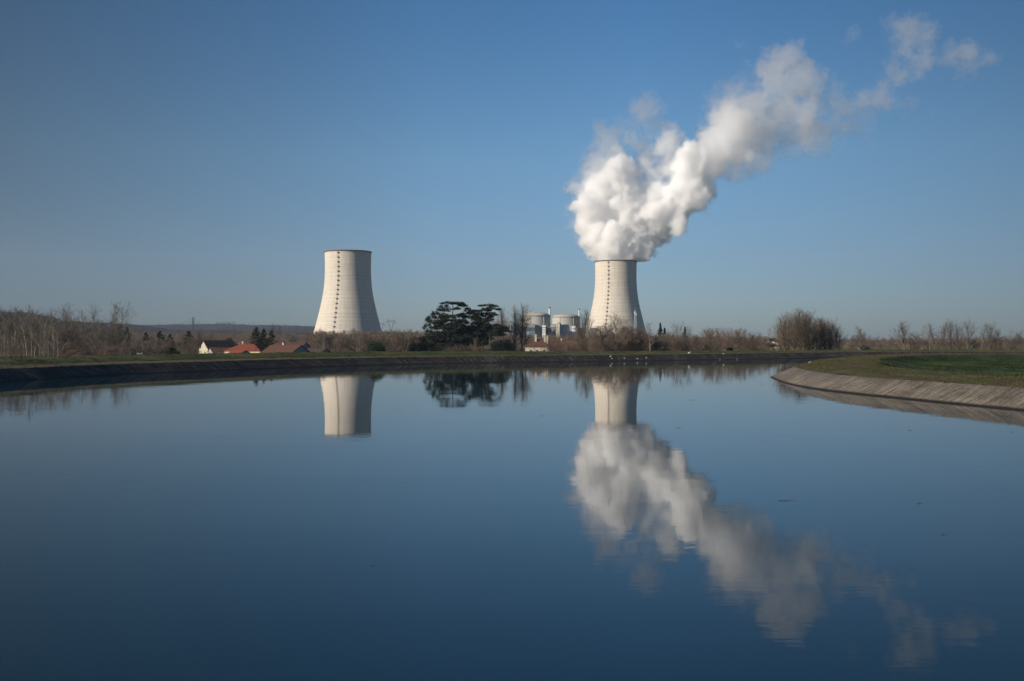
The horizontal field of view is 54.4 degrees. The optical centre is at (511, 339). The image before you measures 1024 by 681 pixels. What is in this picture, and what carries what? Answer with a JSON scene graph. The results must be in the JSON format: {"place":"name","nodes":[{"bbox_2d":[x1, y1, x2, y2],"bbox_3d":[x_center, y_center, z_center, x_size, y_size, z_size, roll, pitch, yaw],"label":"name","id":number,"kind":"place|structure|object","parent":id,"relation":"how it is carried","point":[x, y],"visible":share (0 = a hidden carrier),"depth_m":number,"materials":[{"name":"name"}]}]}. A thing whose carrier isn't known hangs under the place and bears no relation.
{"place":"outdoors","nodes":[
{"label":"outdoors","id":0,"kind":"place"},
{"bbox_2d":[0,312,405,342],"bbox_3d":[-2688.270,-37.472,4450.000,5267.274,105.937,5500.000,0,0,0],"label":"hills","id":1,"kind":"structure","parent":0,"point":[230,326],"depth_m":3021.50,"materials":[{"name":"plant"}]},
{"bbox_2d":[465,321,512,342],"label":"turbine hall","id":2,"kind":"structure","parent":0,"point":[509,323],"depth_m":2000.00,"materials":[{"name":"metal"}]},
{"bbox_2d":[0,351,1020,368],"bbox_3d":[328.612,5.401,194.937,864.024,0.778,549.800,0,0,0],"label":"path","id":3,"kind":"structure","parent":0,"point":[75,364],"depth_m":261.21,"materials":[{"name":"grey concrete"}]},
{"bbox_2d":[0,358,1023,680],"bbox_3d":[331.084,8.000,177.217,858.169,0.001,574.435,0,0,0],"label":"water","id":4,"kind":"structure","parent":0,"point":[572,522],"depth_m":42.30,"materials":[{"name":"blue liquid"}]},
{"bbox_2d":[0,351,1023,381],"bbox_3d":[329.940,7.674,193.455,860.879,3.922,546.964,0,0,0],"label":"canal bank","id":5,"kind":"structure","parent":0,"point":[23,374],"depth_m":301.15,"materials":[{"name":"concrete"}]},
{"bbox_2d":[0,349,1023,367],"bbox_3d":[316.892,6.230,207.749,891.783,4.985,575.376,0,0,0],"label":"grass bank","id":6,"kind":"structure","parent":0,"point":[144,358],"depth_m":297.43,"materials":[{"name":"green plant"}]},
{"bbox_2d":[0,0,1023,339],"label":"sky","id":7,"kind":"structure","parent":0,"point":[858,163],"materials":[{"name":"blue"}]},
{"bbox_2d":[3,340,1021,356],"bbox_3d":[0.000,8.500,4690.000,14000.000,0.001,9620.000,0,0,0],"label":"ground","id":8,"kind":"structure","parent":0,"point":[673,350],"depth_m":819.11,"materials":[{"name":"green plant"}]},
{"bbox_2d":[0,309,25,356],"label":"bare tree","id":9,"kind":"object","parent":8,"relation":"on","point":[5,326],"visible":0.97,"depth_m":354.05,"materials":[{"name":"brown plant"}]},
{"bbox_2d":[0,338,29,355],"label":"bare shrub","id":10,"kind":"object","parent":8,"relation":"on","point":[15,348],"visible":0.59,"depth_m":360.06,"materials":[{"name":"brown plant"}]},
{"bbox_2d":[0,313,29,351],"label":"bare tree","id":11,"kind":"object","parent":8,"relation":"on","point":[14,336],"visible":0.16,"depth_m":425.78,"materials":[{"name":"brown plant"}]},
{"bbox_2d":[15,307,30,355],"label":"bare tree","id":12,"kind":"object","parent":8,"relation":"on","point":[27,339],"visible":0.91,"depth_m":348.86,"materials":[{"name":"brown plant"}]},
{"bbox_2d":[5,307,45,355],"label":"bare tree","id":13,"kind":"object","parent":8,"relation":"on","point":[23,329],"visible":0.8,"depth_m":357.62,"materials":[{"name":"brown plant"}]},
{"bbox_2d":[25,304,36,355],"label":"bare tree","id":14,"kind":"object","parent":8,"relation":"on","point":[31,328],"visible":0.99,"depth_m":338.99,"materials":[{"name":"brown plant"}]},
{"bbox_2d":[23,309,40,354],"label":"bare tree","id":15,"kind":"object","parent":8,"relation":"on","point":[35,339],"visible":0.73,"depth_m":356.95,"materials":[{"name":"brown plant"}]},
{"bbox_2d":[20,311,56,355],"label":"bare tree","id":16,"kind":"object","parent":8,"relation":"on","point":[38,331],"visible":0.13,"depth_m":470.12,"materials":[{"name":"brown plant"}]},
{"bbox_2d":[25,305,62,355],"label":"bare tree","id":17,"kind":"object","parent":8,"relation":"on","point":[36,325],"visible":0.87,"depth_m":354.68,"materials":[{"name":"brown plant"}]},
{"bbox_2d":[41,318,73,355],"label":"bare tree","id":18,"kind":"object","parent":8,"relation":"on","point":[57,330],"visible":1,"depth_m":350.11,"materials":[{"name":"brown plant"}]},
{"bbox_2d":[47,303,79,347],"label":"bare tree","id":19,"kind":"object","parent":8,"relation":"on","point":[66,317],"visible":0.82,"depth_m":438.85,"materials":[{"name":"brown plant"}]},
{"bbox_2d":[50,321,81,352],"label":"bare tree","id":20,"kind":"object","parent":8,"relation":"on","point":[66,345],"visible":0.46,"depth_m":437.16,"materials":[{"name":"brown plant"}]},
{"bbox_2d":[66,322,94,349],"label":"bare tree","id":21,"kind":"object","parent":8,"relation":"on","point":[76,334],"visible":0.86,"depth_m":419.90,"materials":[{"name":"brown plant"}]},
{"bbox_2d":[66,340,104,354],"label":"bare shrub","id":22,"kind":"object","parent":8,"relation":"on","point":[89,352],"visible":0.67,"depth_m":364.13,"materials":[{"name":"brown plant"}]},
{"bbox_2d":[74,322,97,349],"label":"bare tree","id":23,"kind":"object","parent":8,"relation":"on","point":[88,340],"visible":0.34,"depth_m":467.54,"materials":[{"name":"brown plant"}]},
{"bbox_2d":[77,319,107,349],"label":"bare tree","id":24,"kind":"object","parent":8,"relation":"on","point":[94,335],"visible":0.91,"depth_m":400.11,"materials":[{"name":"brown plant"}]},
{"bbox_2d":[85,304,105,343],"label":"bare tree","id":25,"kind":"object","parent":8,"relation":"on","point":[93,315],"visible":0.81,"depth_m":470.07,"materials":[{"name":"brown plant"}]},
{"bbox_2d":[83,343,118,355],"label":"bare shrub","id":26,"kind":"object","parent":8,"relation":"on","point":[96,350],"visible":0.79,"depth_m":333.69,"materials":[{"name":"brown plant"}]},
{"bbox_2d":[101,307,119,340],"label":"bare tree","id":27,"kind":"object","parent":8,"relation":"on","point":[114,313],"visible":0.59,"depth_m":500.21,"materials":[{"name":"brown plant"}]},
{"bbox_2d":[97,321,128,348],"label":"bare tree","id":28,"kind":"object","parent":8,"relation":"on","point":[111,337],"visible":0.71,"depth_m":399.20,"materials":[{"name":"brown plant"}]},
{"bbox_2d":[98,347,134,354],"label":"tiled shed","id":29,"kind":"structure","parent":8,"relation":"on","point":[99,352],"depth_m":377.87,"materials":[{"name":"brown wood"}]},
{"bbox_2d":[109,302,136,337],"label":"bare tree","id":30,"kind":"object","parent":8,"relation":"on","point":[122,325],"visible":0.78,"depth_m":540.26,"materials":[{"name":"brown plant"}]},
{"bbox_2d":[152,331,166,353],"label":"fir tree","id":31,"kind":"object","parent":8,"relation":"on","point":[159,335],"visible":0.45,"depth_m":559.00,"materials":[{"name":"green plant"}]},
{"bbox_2d":[2,326,334,356],"bbox_3d":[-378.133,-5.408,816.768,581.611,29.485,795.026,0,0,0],"label":"bank woodland","id":32,"kind":"object","parent":8,"relation":"on","point":[238,338],"visible":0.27,"depth_m":706.36,"materials":[{"name":"brown plant"}]},
{"bbox_2d":[176,333,190,352],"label":"bare tree","id":33,"kind":"object","parent":8,"relation":"on","point":[182,343],"visible":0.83,"depth_m":459.41,"materials":[{"name":"brown plant"}]},
{"bbox_2d":[176,331,196,351],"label":"fir tree","id":34,"kind":"object","parent":8,"relation":"on","point":[188,335],"visible":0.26,"depth_m":618.81,"materials":[{"name":"green plant"}]},
{"bbox_2d":[191,330,204,352],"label":"bare tree","id":35,"kind":"object","parent":8,"relation":"on","point":[198,340],"visible":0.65,"depth_m":479.46,"materials":[{"name":"brown plant"}]},
{"bbox_2d":[198,340,234,353],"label":"gabled house","id":36,"kind":"structure","parent":8,"relation":"on","point":[205,345],"depth_m":427.31,"materials":[{"name":"paint"}]},
{"bbox_2d":[207,347,231,352],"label":"outbuilding","id":37,"kind":"structure","parent":8,"relation":"on","point":[220,349],"depth_m":402.33,"materials":[{"name":"grey paint"}]},
{"bbox_2d":[224,341,265,352],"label":"bungalow","id":38,"kind":"object","parent":8,"relation":"on","point":[252,348],"visible":0.21,"depth_m":396.83,"materials":[{"name":"tile"}]},
{"bbox_2d":[249,327,264,347],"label":"fir tree","id":39,"kind":"object","parent":8,"relation":"on","point":[256,334],"visible":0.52,"depth_m":469.81,"materials":[{"name":"green plant"}]},
{"bbox_2d":[260,328,267,347],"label":"fir tree","id":40,"kind":"object","parent":8,"relation":"on","point":[263,335],"visible":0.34,"depth_m":479.40,"materials":[{"name":"green plant"}]},
{"bbox_2d":[264,330,276,347],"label":"fir tree","id":41,"kind":"object","parent":8,"relation":"on","point":[270,339],"visible":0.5,"depth_m":479.36,"materials":[{"name":"green plant"}]},
{"bbox_2d":[260,343,309,352],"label":"long house","id":42,"kind":"structure","parent":8,"relation":"on","point":[283,347],"depth_m":377.48,"materials":[{"name":"brown tile"}]},
{"bbox_2d":[273,342,309,347],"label":"reddish house","id":43,"kind":"structure","parent":8,"relation":"on","point":[305,344],"depth_m":438.74,"materials":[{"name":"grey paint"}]},
{"bbox_2d":[306,348,330,351],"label":"barn","id":44,"kind":"structure","parent":8,"relation":"on","point":[318,350],"depth_m":417.78,"materials":[{"name":"grey paint"}]},
{"bbox_2d":[310,330,333,350],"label":"bare tree","id":45,"kind":"object","parent":8,"relation":"on","point":[325,341],"visible":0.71,"depth_m":495.48,"materials":[{"name":"brown plant"}]},
{"bbox_2d":[331,333,349,351],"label":"bare tree","id":46,"kind":"object","parent":8,"relation":"on","point":[341,343],"visible":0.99,"depth_m":469.70,"materials":[{"name":"brown plant"}]},
{"bbox_2d":[314,249,381,335],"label":"cooling tower","id":47,"kind":"structure","parent":8,"relation":"on","point":[347,303],"depth_m":1898.28,"materials":[{"name":"concrete"}]},
{"bbox_2d":[367,342,386,351],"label":"evergreen bush","id":48,"kind":"object","parent":8,"relation":"on","point":[377,346],"visible":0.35,"depth_m":356.33,"materials":[{"name":"green plant"}]},
{"bbox_2d":[385,327,411,350],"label":"bare tree","id":49,"kind":"object","parent":8,"relation":"on","point":[398,346],"visible":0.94,"depth_m":514.76,"materials":[{"name":"brown plant"}]},
{"bbox_2d":[406,301,471,351],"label":"cedar tree","id":50,"kind":"object","parent":8,"relation":"on","point":[438,341],"visible":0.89,"depth_m":521.33,"materials":[{"name":"green plant"}]},
{"bbox_2d":[305,330,654,351],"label":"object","id":51,"kind":"object","parent":8,"relation":"on","point":[371,337],"visible":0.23,"depth_m":549.30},
{"bbox_2d":[457,304,513,350],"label":"cedar tree","id":52,"kind":"object","parent":8,"relation":"on","point":[483,331],"visible":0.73,"depth_m":527.04,"materials":[{"name":"green plant"}]},
{"bbox_2d":[489,337,518,350],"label":"bush","id":53,"kind":"object","parent":8,"relation":"on","point":[505,345],"visible":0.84,"depth_m":433.93,"materials":[{"name":"green plant"}]},
{"bbox_2d":[494,307,516,343],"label":"bare tree","id":54,"kind":"object","parent":8,"relation":"on","point":[501,319],"visible":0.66,"depth_m":561.58,"materials":[{"name":"brown plant"}]},
{"bbox_2d":[1,310,1023,350],"bbox_3d":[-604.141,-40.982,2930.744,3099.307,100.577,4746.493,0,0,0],"label":"distant woodland","id":55,"kind":"object","parent":8,"relation":"on","point":[763,339],"visible":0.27,"depth_m":1312.05,"materials":[{"name":"brown plant"}]},
{"bbox_2d":[498,305,533,345],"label":"bare tree","id":56,"kind":"object","parent":8,"relation":"on","point":[515,323],"visible":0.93,"depth_m":539.81,"materials":[{"name":"brown plant"}]},
{"bbox_2d":[512,303,541,350],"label":"bare tree","id":57,"kind":"object","parent":8,"relation":"on","point":[520,319],"visible":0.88,"depth_m":542.46,"materials":[{"name":"brown plant"}]},
{"bbox_2d":[516,309,537,342],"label":"bare tree","id":58,"kind":"object","parent":8,"relation":"on","point":[525,325],"visible":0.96,"depth_m":538.12,"materials":[{"name":"brown plant"}]},
{"bbox_2d":[524,334,549,350],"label":"farmhouse","id":59,"kind":"object","parent":8,"relation":"on","point":[531,347],"visible":0.48,"depth_m":436.31,"materials":[{"name":"paint"}]},
{"bbox_2d":[548,338,576,350],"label":"farm barn","id":60,"kind":"structure","parent":8,"relation":"on","point":[563,343],"depth_m":450.02,"materials":[{"name":"paint"}]},
{"bbox_2d":[578,309,593,347],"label":"bare tree","id":61,"kind":"object","parent":8,"relation":"on","point":[584,324],"visible":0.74,"depth_m":521.06,"materials":[{"name":"brown plant"}]},
{"bbox_2d":[581,326,598,350],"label":"bare tree","id":62,"kind":"object","parent":8,"relation":"on","point":[589,336],"visible":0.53,"depth_m":485.46,"materials":[{"name":"brown plant"}]},
{"bbox_2d":[587,332,604,350],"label":"bare tree","id":63,"kind":"object","parent":8,"relation":"on","point":[597,341],"visible":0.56,"depth_m":469.36,"materials":[{"name":"brown plant"}]},
{"bbox_2d":[598,331,620,350],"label":"bare tree","id":64,"kind":"object","parent":8,"relation":"on","point":[611,341],"visible":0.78,"depth_m":479.23,"materials":[{"name":"brown plant"}]},
{"bbox_2d":[585,260,645,336],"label":"cooling tower","id":65,"kind":"structure","parent":8,"relation":"on","point":[615,291],"depth_m":2137.64,"materials":[{"name":"concrete"}]},
{"bbox_2d":[594,312,639,348],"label":"bare tree","id":66,"kind":"object","parent":8,"relation":"on","point":[615,334],"visible":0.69,"depth_m":488.01,"materials":[{"name":"brown plant"}]},
{"bbox_2d":[609,329,630,350],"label":"bare tree","id":67,"kind":"object","parent":8,"relation":"on","point":[622,342],"visible":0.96,"depth_m":477.73,"materials":[{"name":"brown plant"}]},
{"bbox_2d":[623,328,644,350],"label":"bare tree","id":68,"kind":"object","parent":8,"relation":"on","point":[633,339],"visible":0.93,"depth_m":482.38,"materials":[{"name":"brown plant"}]},
{"bbox_2d":[632,326,653,350],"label":"bare tree","id":69,"kind":"object","parent":8,"relation":"on","point":[640,331],"visible":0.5,"depth_m":491.68,"materials":[{"name":"brown plant"}]},
{"bbox_2d":[649,334,667,350],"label":"bare tree","id":70,"kind":"object","parent":8,"relation":"on","point":[655,343],"visible":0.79,"depth_m":497.79,"materials":[{"name":"brown plant"}]},
{"bbox_2d":[659,333,679,350],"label":"bare tree","id":71,"kind":"object","parent":8,"relation":"on","point":[666,344],"visible":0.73,"depth_m":491.87,"materials":[{"name":"brown plant"}]},
{"bbox_2d":[667,331,683,350],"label":"bare tree","id":72,"kind":"object","parent":8,"relation":"on","point":[673,345],"visible":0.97,"depth_m":485.41,"materials":[{"name":"brown plant"}]},
{"bbox_2d":[665,320,688,343],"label":"bare tree","id":73,"kind":"object","parent":8,"relation":"on","point":[671,334],"visible":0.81,"depth_m":500.31,"materials":[{"name":"brown plant"}]},
{"bbox_2d":[674,333,690,350],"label":"bare tree","id":74,"kind":"object","parent":8,"relation":"on","point":[681,336],"visible":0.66,"depth_m":494.64,"materials":[{"name":"brown plant"}]},
{"bbox_2d":[698,330,717,350],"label":"bare tree","id":75,"kind":"object","parent":8,"relation":"on","point":[708,343],"visible":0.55,"depth_m":494.29,"materials":[{"name":"brown plant"}]},
{"bbox_2d":[697,326,719,350],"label":"bare tree","id":76,"kind":"object","parent":8,"relation":"on","point":[711,332],"visible":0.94,"depth_m":485.82,"materials":[{"name":"brown plant"}]},
{"bbox_2d":[712,327,731,350],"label":"bare tree","id":77,"kind":"object","parent":8,"relation":"on","point":[720,339],"visible":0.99,"depth_m":479.31,"materials":[{"name":"brown plant"}]},
{"bbox_2d":[729,328,745,350],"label":"bare tree","id":78,"kind":"object","parent":8,"relation":"on","point":[739,341],"visible":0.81,"depth_m":509.06,"materials":[{"name":"brown plant"}]},
{"bbox_2d":[743,332,760,350],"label":"bare tree","id":79,"kind":"object","parent":8,"relation":"on","point":[752,343],"visible":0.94,"depth_m":495.21,"materials":[{"name":"brown plant"}]},
{"bbox_2d":[757,337,771,350],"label":"bare tree","id":80,"kind":"object","parent":8,"relation":"on","point":[765,344],"visible":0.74,"depth_m":488.93,"materials":[{"name":"brown plant"}]},
{"bbox_2d":[770,317,799,349],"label":"bare tree","id":81,"kind":"object","parent":8,"relation":"on","point":[782,330],"visible":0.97,"depth_m":482.93,"materials":[{"name":"brown plant"}]},
{"bbox_2d":[775,310,814,349],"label":"bare tree","id":82,"kind":"object","parent":8,"relation":"on","point":[787,329],"visible":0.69,"depth_m":486.81,"materials":[{"name":"brown plant"}]},
{"bbox_2d":[781,307,810,349],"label":"bare tree","id":83,"kind":"object","parent":8,"relation":"on","point":[793,316],"visible":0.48,"depth_m":492.68,"materials":[{"name":"brown plant"}]},
{"bbox_2d":[784,311,812,349],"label":"bare tree","id":84,"kind":"object","parent":8,"relation":"on","point":[795,332],"visible":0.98,"depth_m":479.89,"materials":[{"name":"brown plant"}]},
{"bbox_2d":[787,314,811,349],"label":"bare tree","id":85,"kind":"object","parent":8,"relation":"on","point":[801,327],"visible":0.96,"depth_m":479.94,"materials":[{"name":"brown plant"}]},
{"bbox_2d":[794,312,830,349],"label":"bare tree","id":86,"kind":"object","parent":8,"relation":"on","point":[806,325],"visible":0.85,"depth_m":482.94,"materials":[{"name":"brown plant"}]},
{"bbox_2d":[810,318,836,349],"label":"bare tree","id":87,"kind":"object","parent":8,"relation":"on","point":[823,337],"visible":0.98,"depth_m":488.99,"materials":[{"name":"brown plant"}]},
{"bbox_2d":[812,318,840,349],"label":"bare tree","id":88,"kind":"object","parent":8,"relation":"on","point":[820,343],"visible":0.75,"depth_m":493.34,"materials":[{"name":"brown plant"}]},
{"bbox_2d":[824,322,839,349],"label":"bare tree","id":89,"kind":"object","parent":8,"relation":"on","point":[830,337],"visible":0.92,"depth_m":490.24,"materials":[{"name":"brown plant"}]},
{"bbox_2d":[848,327,871,349],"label":"bare tree","id":90,"kind":"object","parent":8,"relation":"on","point":[862,338],"visible":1,"depth_m":559.77,"materials":[{"name":"brown plant"}]},
{"bbox_2d":[888,320,915,349],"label":"bare tree","id":91,"kind":"object","parent":8,"relation":"on","point":[903,337],"visible":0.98,"depth_m":588.40,"materials":[{"name":"brown plant"}]},
{"bbox_2d":[904,332,925,348],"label":"bare tree","id":92,"kind":"object","parent":8,"relation":"on","point":[915,342],"visible":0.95,"depth_m":589.54,"materials":[{"name":"brown plant"}]},
{"bbox_2d":[935,321,952,348],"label":"bare tree","id":93,"kind":"object","parent":8,"relation":"on","point":[944,335],"visible":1,"depth_m":589.07,"materials":[{"name":"brown plant"}]},
{"bbox_2d":[937,319,965,349],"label":"bare tree","id":94,"kind":"object","parent":8,"relation":"on","point":[950,322],"visible":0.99,"depth_m":589.77,"materials":[{"name":"brown plant"}]},
{"bbox_2d":[948,324,965,348],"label":"bare tree","id":95,"kind":"object","parent":8,"relation":"on","point":[960,343],"visible":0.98,"depth_m":589.96,"materials":[{"name":"brown plant"}]},
{"bbox_2d":[954,321,988,348],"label":"bare tree","id":96,"kind":"object","parent":8,"relation":"on","point":[971,332],"visible":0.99,"depth_m":589.49,"materials":[{"name":"brown plant"}]},
{"bbox_2d":[975,322,999,348],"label":"bare tree","id":97,"kind":"object","parent":8,"relation":"on","point":[990,335],"visible":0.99,"depth_m":589.55,"materials":[{"name":"brown plant"}]},
{"bbox_2d":[987,328,1011,348],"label":"bare tree","id":98,"kind":"object","parent":8,"relation":"on","point":[1000,340],"visible":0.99,"depth_m":589.60,"materials":[{"name":"brown plant"}]},
{"bbox_2d":[1010,331,1023,348],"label":"bare tree","id":99,"kind":"object","parent":8,"relation":"on","point":[1019,341],"visible":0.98,"depth_m":589.81,"materials":[{"name":"brown plant"}]},
{"bbox_2d":[523,312,550,326],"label":"reactor building","id":100,"kind":"structure","parent":0,"point":[540,318],"depth_m":2014.97,"materials":[{"name":"concrete"}]},
{"bbox_2d":[546,327,555,336],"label":"auxiliary building","id":101,"kind":"structure","parent":0,"point":[549,330],"depth_m":1985.00,"materials":[{"name":"metal"}]},
{"bbox_2d":[552,314,579,335],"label":"reactor building","id":102,"kind":"structure","parent":0,"point":[563,318],"depth_m":2402.82,"materials":[{"name":"concrete"}]},
{"bbox_2d":[561,324,571,338],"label":"blue hall","id":103,"kind":"structure","parent":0,"point":[564,331],"depth_m":2045.00,"materials":[{"name":"metal"}]},
{"bbox_2d":[770,359,1023,410],"bbox_3d":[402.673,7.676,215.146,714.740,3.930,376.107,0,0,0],"label":"island bank","id":104,"kind":"structure","parent":0,"point":[984,395],"depth_m":135.72,"materials":[{"name":"concrete"}]},
{"bbox_2d":[796,353,1023,387],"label":"island","id":105,"kind":"structure","parent":0,"point":[959,376],"depth_m":184.26,"materials":[{"name":"green plant"}]},
{"bbox_2d":[795,353,1023,387],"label":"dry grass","id":106,"kind":"structure","parent":105,"relation":"on","point":[884,368],"depth_m":179.79,"materials":[{"name":"green plant"}]},
{"bbox_2d":[879,354,1023,375],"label":"lush grass","id":107,"kind":"structure","parent":105,"relation":"on","point":[1009,364],"depth_m":268.64,"materials":[{"name":"green plant"}]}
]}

